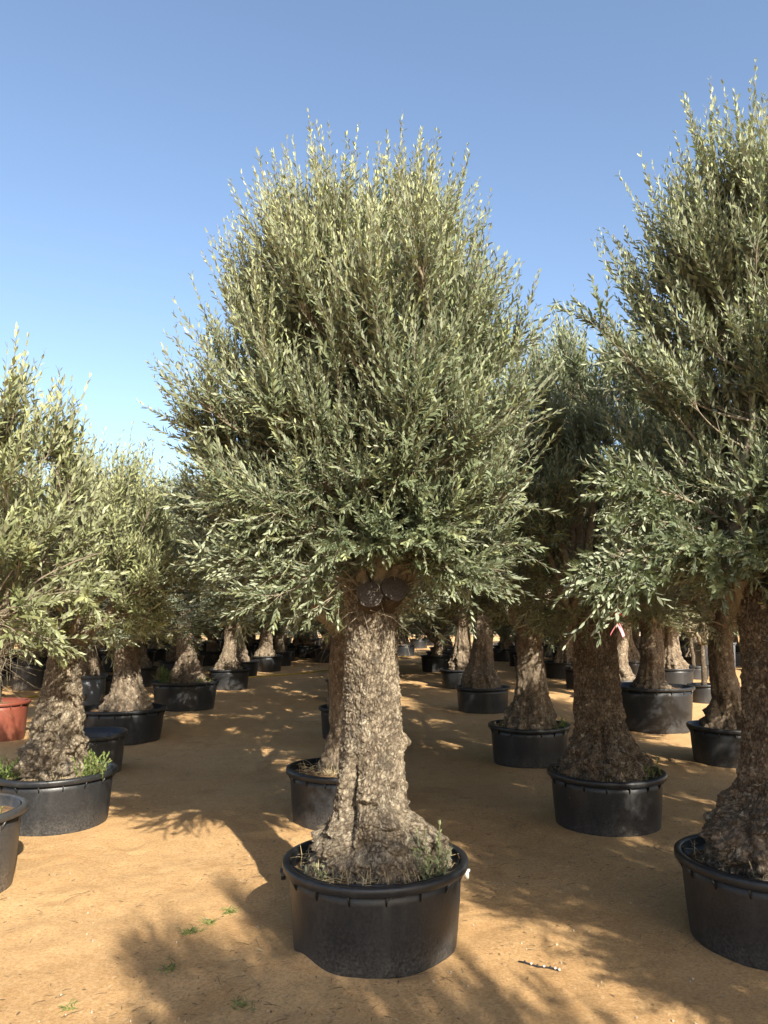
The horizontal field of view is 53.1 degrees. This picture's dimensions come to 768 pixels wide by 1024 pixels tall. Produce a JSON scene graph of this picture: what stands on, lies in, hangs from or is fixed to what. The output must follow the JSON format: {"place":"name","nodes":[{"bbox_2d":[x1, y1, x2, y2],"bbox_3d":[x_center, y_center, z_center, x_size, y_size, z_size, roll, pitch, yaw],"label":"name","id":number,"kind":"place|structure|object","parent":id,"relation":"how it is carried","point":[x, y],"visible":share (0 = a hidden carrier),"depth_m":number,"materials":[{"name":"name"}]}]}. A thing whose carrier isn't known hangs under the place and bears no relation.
{"place":"outdoors","nodes":[
{"label":"outdoors","id":0,"kind":"place"},
{"bbox_2d":[194,633,206,650],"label":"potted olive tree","id":1,"kind":"object","parent":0,"point":[202,647],"visible":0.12,"depth_m":32.93,"materials":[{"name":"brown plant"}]},
{"bbox_2d":[217,631,223,647],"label":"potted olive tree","id":2,"kind":"object","parent":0,"point":[222,644],"visible":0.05,"depth_m":37.95,"materials":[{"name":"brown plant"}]},
{"bbox_2d":[248,632,258,651],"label":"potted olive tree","id":3,"kind":"object","parent":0,"point":[252,640],"visible":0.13,"depth_m":33.03,"materials":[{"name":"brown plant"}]},
{"bbox_2d":[312,636,320,644],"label":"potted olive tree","id":4,"kind":"object","parent":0,"point":[317,642],"visible":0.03,"depth_m":38.02,"materials":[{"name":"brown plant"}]},
{"bbox_2d":[313,631,322,644],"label":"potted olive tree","id":5,"kind":"object","parent":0,"point":[315,635],"visible":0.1,"depth_m":40.11,"materials":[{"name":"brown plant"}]},
{"bbox_2d":[315,622,419,640],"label":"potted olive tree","id":6,"kind":"object","parent":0,"point":[323,629],"visible":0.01,"depth_m":22.79,"materials":[{"name":"green plant"}]},
{"bbox_2d":[0,636,767,1023],"bbox_3d":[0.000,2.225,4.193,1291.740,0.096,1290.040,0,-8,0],"label":"ground","id":7,"kind":"structure","parent":0,"point":[154,850],"depth_m":4.60,"materials":[{"name":"brown sand"}]},
{"bbox_2d":[1,653,16,677],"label":"potted olive tree","id":8,"kind":"object","parent":7,"relation":"on","point":[8,674],"visible":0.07,"depth_m":20.31,"materials":[{"name":"brown plant"}]},
{"bbox_2d":[10,645,20,659],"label":"potted olive tree","id":9,"kind":"object","parent":7,"relation":"on","point":[16,657],"visible":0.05,"depth_m":25.35,"materials":[{"name":"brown plant"}]},
{"bbox_2d":[1,628,30,689],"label":"potted olive tree","id":10,"kind":"object","parent":7,"relation":"on","point":[3,676],"visible":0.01,"depth_m":15.38,"materials":[{"name":"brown plant"}]},
{"bbox_2d":[0,624,40,741],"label":"potted olive tree","id":11,"kind":"object","parent":7,"relation":"on","point":[13,726],"visible":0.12,"depth_m":10.28,"materials":[{"name":"red plastic"}]},
{"bbox_2d":[11,632,46,690],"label":"potted olive tree","id":12,"kind":"object","parent":7,"relation":"on","point":[19,684],"visible":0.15,"depth_m":16.88,"materials":[{"name":"black plastic"}]},
{"bbox_2d":[38,642,47,660],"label":"potted olive tree","id":13,"kind":"object","parent":7,"relation":"on","point":[41,657],"visible":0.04,"depth_m":22.46,"materials":[{"name":"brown plant"}]},
{"bbox_2d":[0,321,130,892],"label":"potted olive tree","id":14,"kind":"object","parent":7,"relation":"on","point":[28,535],"visible":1,"depth_m":4.75,"materials":[{"name":"green plant"}]},
{"bbox_2d":[58,998,78,1012],"bbox_3d":[-1.350,2.115,3.291,0.092,0.028,0.089,2,-8,-18],"label":"grass tuft","id":15,"kind":"object","parent":7,"relation":"on","point":[69,1007],"visible":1,"depth_m":3.28,"materials":[{"name":"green plant"}]},
{"bbox_2d":[97,634,107,660],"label":"potted olive tree","id":16,"kind":"object","parent":7,"relation":"on","point":[103,652],"visible":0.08,"depth_m":27.74,"materials":[{"name":"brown plant"}]},
{"bbox_2d":[96,643,112,694],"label":"potted olive tree","id":17,"kind":"object","parent":7,"relation":"on","point":[109,682],"visible":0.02,"depth_m":14.96,"materials":[{"name":"brown plant"}]},
{"bbox_2d":[83,727,127,772],"bbox_3d":[-3.138,2.563,8.160,0.779,0.456,0.790,0,-8,0],"label":"empty pot","id":18,"kind":"object","parent":7,"relation":"on","point":[106,740],"visible":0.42,"depth_m":8.06,"materials":[{"name":"grey plastic"}]},
{"bbox_2d":[0,421,212,836],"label":"potted olive tree","id":19,"kind":"object","parent":7,"relation":"on","point":[58,776],"visible":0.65,"depth_m":6.05,"materials":[{"name":"green plant"}]},
{"bbox_2d":[101,647,114,671],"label":"potted olive tree","id":20,"kind":"object","parent":7,"relation":"on","point":[107,667],"visible":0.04,"depth_m":22.21,"materials":[{"name":"brown plant"}]},
{"bbox_2d":[34,460,193,705],"bbox_3d":[-4.623,1.265,12.264,3.270,4.116,3.607,0,-8,0],"label":"potted olive tree","id":21,"kind":"object","parent":7,"relation":"on","point":[93,682],"visible":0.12,"depth_m":12.05,"materials":[{"name":"black plastic"}]},
{"bbox_2d":[19,477,238,745],"bbox_3d":[-3.459,1.321,10.710,3.825,3.594,3.667,0,-8,0],"label":"potted olive tree","id":22,"kind":"object","parent":7,"relation":"on","point":[132,708],"visible":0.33,"depth_m":10.19,"materials":[{"name":"green plant"}]},
{"bbox_2d":[147,633,167,661],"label":"potted olive tree","id":23,"kind":"object","parent":7,"relation":"on","point":[160,653],"visible":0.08,"depth_m":27.60,"materials":[{"name":"black plastic"}]},
{"bbox_2d":[145,623,173,664],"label":"potted olive tree","id":24,"kind":"object","parent":7,"relation":"on","point":[150,654],"visible":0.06,"depth_m":25.26,"materials":[{"name":"black plastic"}]},
{"bbox_2d":[158,618,176,678],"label":"potted olive tree","id":25,"kind":"object","parent":7,"relation":"on","point":[170,661],"visible":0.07,"depth_m":20.28,"materials":[{"name":"brown plant"}]},
{"bbox_2d":[158,959,180,973],"bbox_3d":[-1.027,2.153,3.635,0.129,0.033,0.099,-5,-9,30],"label":"grass tuft","id":26,"kind":"object","parent":7,"relation":"on","point":[169,967],"visible":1,"depth_m":3.63,"materials":[{"name":"green plant"}]},
{"bbox_2d":[140,600,205,686],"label":"potted olive tree","id":27,"kind":"object","parent":7,"relation":"on","point":[148,669],"visible":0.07,"depth_m":17.80,"materials":[{"name":"brown plant"}]},
{"bbox_2d":[147,460,230,711],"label":"potted olive tree","id":28,"kind":"object","parent":7,"relation":"on","point":[187,685],"visible":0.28,"depth_m":13.56,"materials":[{"name":"brown plant"}]},
{"bbox_2d":[177,924,207,935],"bbox_3d":[-1.018,2.221,4.087,0.159,0.033,0.121,3,-8,-20],"label":"grass tuft","id":29,"kind":"object","parent":7,"relation":"on","point":[186,932],"visible":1,"depth_m":4.08,"materials":[{"name":"green plant"}]},
{"bbox_2d":[193,622,219,666],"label":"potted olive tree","id":30,"kind":"object","parent":7,"relation":"on","point":[200,657],"visible":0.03,"depth_m":22.46,"materials":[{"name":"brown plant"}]},
{"bbox_2d":[197,917,219,925],"bbox_3d":[-0.964,2.234,4.191,0.132,0.034,0.086,-2,-8,16],"label":"grass tuft","id":31,"kind":"object","parent":7,"relation":"on","point":[209,920],"visible":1,"depth_m":4.20,"materials":[{"name":"green plant"}]},
{"bbox_2d":[167,621,256,665],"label":"potted olive tree","id":32,"kind":"object","parent":7,"relation":"on","point":[211,653],"visible":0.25,"depth_m":25.45,"materials":[{"name":"brown plant"}]},
{"bbox_2d":[219,905,237,917],"bbox_3d":[-0.885,2.252,4.341,0.152,0.031,0.101,7,-10,-43],"label":"grass tuft","id":33,"kind":"object","parent":7,"relation":"on","point":[229,911],"visible":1,"depth_m":4.33,"materials":[{"name":"green plant"}]},
{"bbox_2d":[176,585,282,690],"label":"potted olive tree","id":34,"kind":"object","parent":7,"relation":"on","point":[228,672],"visible":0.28,"depth_m":17.14,"materials":[{"name":"brown plant"}]},
{"bbox_2d":[215,623,259,676],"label":"potted olive tree","id":35,"kind":"object","parent":7,"relation":"on","point":[243,658],"visible":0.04,"depth_m":20.62,"materials":[{"name":"brown plant"}]},
{"bbox_2d":[227,995,256,1013],"bbox_3d":[-0.610,2.123,3.319,0.149,0.031,0.150,0,-8,0],"label":"grass tuft","id":36,"kind":"object","parent":7,"relation":"on","point":[234,1001],"visible":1,"depth_m":3.32,"materials":[{"name":"green plant"}]},
{"bbox_2d":[241,627,255,656],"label":"potted olive tree","id":37,"kind":"object","parent":7,"relation":"on","point":[250,648],"visible":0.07,"depth_m":30.05,"materials":[{"name":"brown plant"}]},
{"bbox_2d":[22,643,496,697],"bbox_3d":[0.802,5.707,30.357,1.856,0.061,34.933,-4,-8,25],"label":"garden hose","id":38,"kind":"object","parent":7,"relation":"on","point":[264,675],"visible":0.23,"depth_m":21.17,"materials":[{"name":"rubber"}]},
{"bbox_2d":[251,618,288,671],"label":"potted olive tree","id":39,"kind":"object","parent":7,"relation":"on","point":[268,657],"visible":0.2,"depth_m":22.65,"materials":[{"name":"brown plant"}]},
{"bbox_2d":[241,620,315,665],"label":"potted olive tree","id":40,"kind":"object","parent":7,"relation":"on","point":[279,635],"visible":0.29,"depth_m":25.21,"materials":[{"name":"brown plant"}]},
{"bbox_2d":[253,621,314,660],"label":"potted olive tree","id":41,"kind":"object","parent":7,"relation":"on","point":[288,649],"visible":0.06,"depth_m":27.93,"materials":[{"name":"brown plant"}]},
{"bbox_2d":[287,626,313,657],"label":"potted olive tree","id":42,"kind":"object","parent":7,"relation":"on","point":[297,640],"visible":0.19,"depth_m":30.23,"materials":[{"name":"black plastic"}]},
{"bbox_2d":[298,623,321,657],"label":"potted olive tree","id":43,"kind":"object","parent":7,"relation":"on","point":[307,647],"visible":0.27,"depth_m":29.70,"materials":[{"name":"black plastic"}]},
{"bbox_2d":[304,622,331,662],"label":"potted olive tree","id":44,"kind":"object","parent":7,"relation":"on","point":[318,656],"visible":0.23,"depth_m":26.81,"materials":[{"name":"black plastic"}]},
{"bbox_2d":[266,582,425,695],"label":"potted olive tree","id":45,"kind":"object","parent":7,"relation":"on","point":[327,679],"visible":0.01,"depth_m":14.66,"materials":[{"name":"green plant"}]},
{"bbox_2d":[151,313,549,829],"bbox_3d":[-0.344,0.312,6.514,3.499,4.485,3.476,0,-8,0],"label":"potted olive tree","id":46,"kind":"object","parent":7,"relation":"on","point":[313,784],"visible":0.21,"depth_m":6.09,"materials":[{"name":"green plant"}]},
{"bbox_2d":[136,108,569,978],"bbox_3d":[-0.187,-0.011,4.144,2.279,4.498,2.064,0,-8,0],"label":"potted olive tree","id":47,"kind":"object","parent":7,"relation":"on","point":[374,348],"visible":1,"depth_m":3.77,"materials":[{"name":"green plant"}]},
{"bbox_2d":[267,571,459,739],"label":"potted olive tree","id":48,"kind":"object","parent":7,"relation":"on","point":[324,709],"visible":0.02,"depth_m":10.24,"materials":[{"name":"brown plant"}]},
{"bbox_2d":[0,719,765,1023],"bbox_3d":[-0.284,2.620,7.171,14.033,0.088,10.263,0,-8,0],"label":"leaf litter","id":49,"kind":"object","parent":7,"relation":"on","point":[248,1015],"visible":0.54,"depth_m":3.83,"materials":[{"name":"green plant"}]},
{"bbox_2d":[0,773,766,1023],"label":"pebbles","id":50,"kind":"object","parent":7,"relation":"on","point":[556,944],"visible":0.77,"depth_m":3.94,"materials":[{"name":"grey stone"}]},
{"bbox_2d":[397,634,415,656],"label":"potted olive tree","id":51,"kind":"object","parent":7,"relation":"on","point":[402,651],"visible":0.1,"depth_m":30.69,"materials":[{"name":"brown plant"}]},
{"bbox_2d":[410,628,427,648],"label":"potted olive tree","id":52,"kind":"object","parent":7,"relation":"on","point":[419,644],"visible":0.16,"depth_m":37.80,"materials":[{"name":"brown plant"}]},
{"bbox_2d":[167,632,680,635],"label":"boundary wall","id":53,"kind":"structure","parent":7,"relation":"on","point":[413,635],"depth_m":61.09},
{"bbox_2d":[425,637,433,645],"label":"potted olive tree","id":54,"kind":"object","parent":7,"relation":"on","point":[429,643],"visible":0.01,"depth_m":41.34,"materials":[{"name":"black plastic"}]},
{"bbox_2d":[398,615,473,671],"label":"potted olive tree","id":55,"kind":"object","parent":7,"relation":"on","point":[434,661],"visible":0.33,"depth_m":22.57,"materials":[{"name":"green plant"}]},
{"bbox_2d":[429,636,452,650],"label":"potted olive tree","id":56,"kind":"object","parent":7,"relation":"on","point":[448,647],"visible":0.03,"depth_m":29.24,"materials":[{"name":"brown plant"}]},
{"bbox_2d":[410,621,472,654],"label":"potted olive tree","id":57,"kind":"object","parent":7,"relation":"on","point":[444,651],"visible":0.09,"depth_m":25.30,"materials":[{"name":"brown plant"}]},
{"bbox_2d":[439,608,469,688],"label":"potted olive tree","id":58,"kind":"object","parent":7,"relation":"on","point":[451,674],"visible":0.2,"depth_m":17.60,"materials":[{"name":"brown plant"}]},
{"bbox_2d":[425,605,507,666],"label":"potted olive tree","id":59,"kind":"object","parent":7,"relation":"on","point":[469,636],"visible":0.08,"depth_m":20.51,"materials":[{"name":"green plant"}]},
{"bbox_2d":[455,598,509,713],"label":"potted olive tree","id":60,"kind":"object","parent":7,"relation":"on","point":[481,689],"visible":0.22,"depth_m":13.17,"materials":[{"name":"brown plant"}]},
{"bbox_2d":[472,627,515,661],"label":"potted olive tree","id":61,"kind":"object","parent":7,"relation":"on","point":[500,654],"visible":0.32,"depth_m":27.39,"materials":[{"name":"black plastic"}]},
{"bbox_2d":[493,637,515,647],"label":"potted olive tree","id":62,"kind":"object","parent":7,"relation":"on","point":[510,645],"visible":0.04,"depth_m":30.12,"materials":[{"name":"brown plant"}]},
{"bbox_2d":[493,626,554,666],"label":"potted olive tree","id":63,"kind":"object","parent":7,"relation":"on","point":[511,659],"visible":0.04,"depth_m":25.03,"materials":[{"name":"green plant"}]},
{"bbox_2d":[493,619,560,669],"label":"potted olive tree","id":64,"kind":"object","parent":7,"relation":"on","point":[513,633],"visible":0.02,"depth_m":22.82,"materials":[{"name":"green plant"}]},
{"bbox_2d":[399,400,675,768],"bbox_3d":[1.697,0.652,9.089,3.736,4.491,3.233,2,-8,-16],"label":"potted olive tree","id":65,"kind":"object","parent":7,"relation":"on","point":[529,730],"visible":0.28,"depth_m":8.56,"materials":[{"name":"green plant"}]},
{"bbox_2d":[518,960,559,970],"bbox_3d":[0.742,2.163,3.670,0.206,0.018,0.025,-4,-9,28],"label":"twig","id":66,"kind":"object","parent":7,"relation":"on","point":[544,966],"visible":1,"depth_m":3.66,"materials":[{"name":"brown wood"}]},
{"bbox_2d":[542,633,558,657],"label":"potted olive tree","id":67,"kind":"object","parent":7,"relation":"on","point":[548,654],"visible":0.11,"depth_m":30.08,"materials":[{"name":"brown plant"}]},
{"bbox_2d":[544,633,560,659],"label":"potted olive tree","id":68,"kind":"object","parent":7,"relation":"on","point":[553,654],"visible":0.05,"depth_m":28.04,"materials":[{"name":"brown plant"}]},
{"bbox_2d":[544,623,572,678],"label":"potted olive tree","id":69,"kind":"object","parent":7,"relation":"on","point":[558,663],"visible":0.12,"depth_m":20.23,"materials":[{"name":"brown plant"}]},
{"bbox_2d":[551,622,573,688],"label":"potted olive tree","id":70,"kind":"object","parent":7,"relation":"on","point":[569,676],"depth_m":17.32,"materials":[{"name":"brown plant"}]},
{"bbox_2d":[481,285,734,836],"bbox_3d":[1.789,0.308,6.327,2.559,4.442,2.773,-5,-9,34],"label":"potted olive tree","id":71,"kind":"object","parent":7,"relation":"on","point":[607,777],"visible":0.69,"depth_m":5.99,"materials":[{"name":"green plant"}]},
{"bbox_2d":[549,441,707,734],"bbox_3d":[3.709,1.044,11.416,3.536,4.331,3.398,0,-8,0],"label":"potted olive tree","id":72,"kind":"object","parent":7,"relation":"on","point":[654,701],"visible":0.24,"depth_m":10.99,"materials":[{"name":"black plastic"}]},
{"bbox_2d":[628,623,639,676],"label":"potted olive tree","id":73,"kind":"object","parent":7,"relation":"on","point":[634,658],"visible":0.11,"depth_m":20.15,"materials":[{"name":"brown plant"}]},
{"bbox_2d":[632,627,639,652],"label":"potted olive tree","id":74,"kind":"object","parent":7,"relation":"on","point":[636,638],"visible":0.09,"depth_m":27.89,"materials":[{"name":"brown plant"}]},
{"bbox_2d":[617,607,685,682],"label":"potted olive tree","id":75,"kind":"object","parent":7,"relation":"on","point":[626,674],"visible":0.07,"depth_m":14.98,"materials":[{"name":"brown plant"}]},
{"bbox_2d":[545,57,767,970],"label":"potted olive tree","id":76,"kind":"object","parent":7,"relation":"on","point":[707,273],"visible":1,"depth_m":4.02,"materials":[{"name":"green plant"}]},
{"bbox_2d":[610,612,624,636],"bbox_3d":[1.124,0.539,3.692,0.072,0.124,0.050,-1,-8,6],"label":"ribbon","id":77,"kind":"object","parent":76,"relation":"hanging from","point":[621,631],"visible":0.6,"depth_m":3.69,"materials":[{"name":"white plastic"}]},
{"bbox_2d":[632,621,687,641],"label":"potted olive tree","id":78,"kind":"object","parent":7,"relation":"on","point":[662,628],"visible":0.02,"depth_m":25.17,"materials":[{"name":"green plant"}]},
{"bbox_2d":[630,607,694,684],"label":"potted olive tree","id":79,"kind":"object","parent":7,"relation":"on","point":[677,668],"visible":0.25,"depth_m":17.52,"materials":[{"name":"brown plant"}]},
{"bbox_2d":[624,401,741,768],"bbox_3d":[3.849,0.644,9.029,3.690,4.491,3.204,0,-8,0],"label":"potted olive tree","id":80,"kind":"object","parent":7,"relation":"on","point":[715,732],"visible":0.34,"depth_m":8.60,"materials":[{"name":"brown plant"}]},
{"bbox_2d":[679,633,688,649],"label":"potted olive tree","id":81,"kind":"object","parent":7,"relation":"on","point":[682,642],"visible":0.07,"depth_m":35.76,"materials":[{"name":"green plant"}]},
{"bbox_2d":[678,626,696,664],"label":"potted olive tree","id":82,"kind":"object","parent":7,"relation":"on","point":[686,656],"visible":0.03,"depth_m":22.41,"materials":[{"name":"brown plant"}]},
{"bbox_2d":[678,621,708,679],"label":"potted olive tree","id":83,"kind":"object","parent":7,"relation":"on","point":[697,673],"visible":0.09,"depth_m":20.05,"materials":[{"name":"plant"}]},
{"bbox_2d":[662,607,737,703],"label":"potted olive tree","id":84,"kind":"object","parent":7,"relation":"on","point":[702,692],"visible":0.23,"depth_m":14.74,"materials":[{"name":"green plant"}]},
{"bbox_2d":[686,628,740,665],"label":"potted olive tree","id":85,"kind":"object","parent":7,"relation":"on","point":[737,658],"visible":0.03,"depth_m":25.13,"materials":[{"name":"brown plant"}]},
{"bbox_2d":[693,642,736,665],"bbox_3d":[9.105,4.052,21.130,1.113,0.936,1.092,0,-8,0],"label":"empty pot","id":86,"kind":"object","parent":7,"relation":"on","point":[697,653],"visible":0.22,"depth_m":21.00,"materials":[{"name":"plastic"}]},
{"bbox_2d":[734,633,739,650],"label":"potted olive tree","id":87,"kind":"object","parent":7,"relation":"on","point":[737,646],"visible":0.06,"depth_m":30.07,"materials":[{"name":"brown plant"}]},
{"bbox_2d":[0,0,767,506],"label":"sky","id":88,"kind":"structure","parent":0,"point":[126,126],"materials":[{"name":"blue"}]}
]}

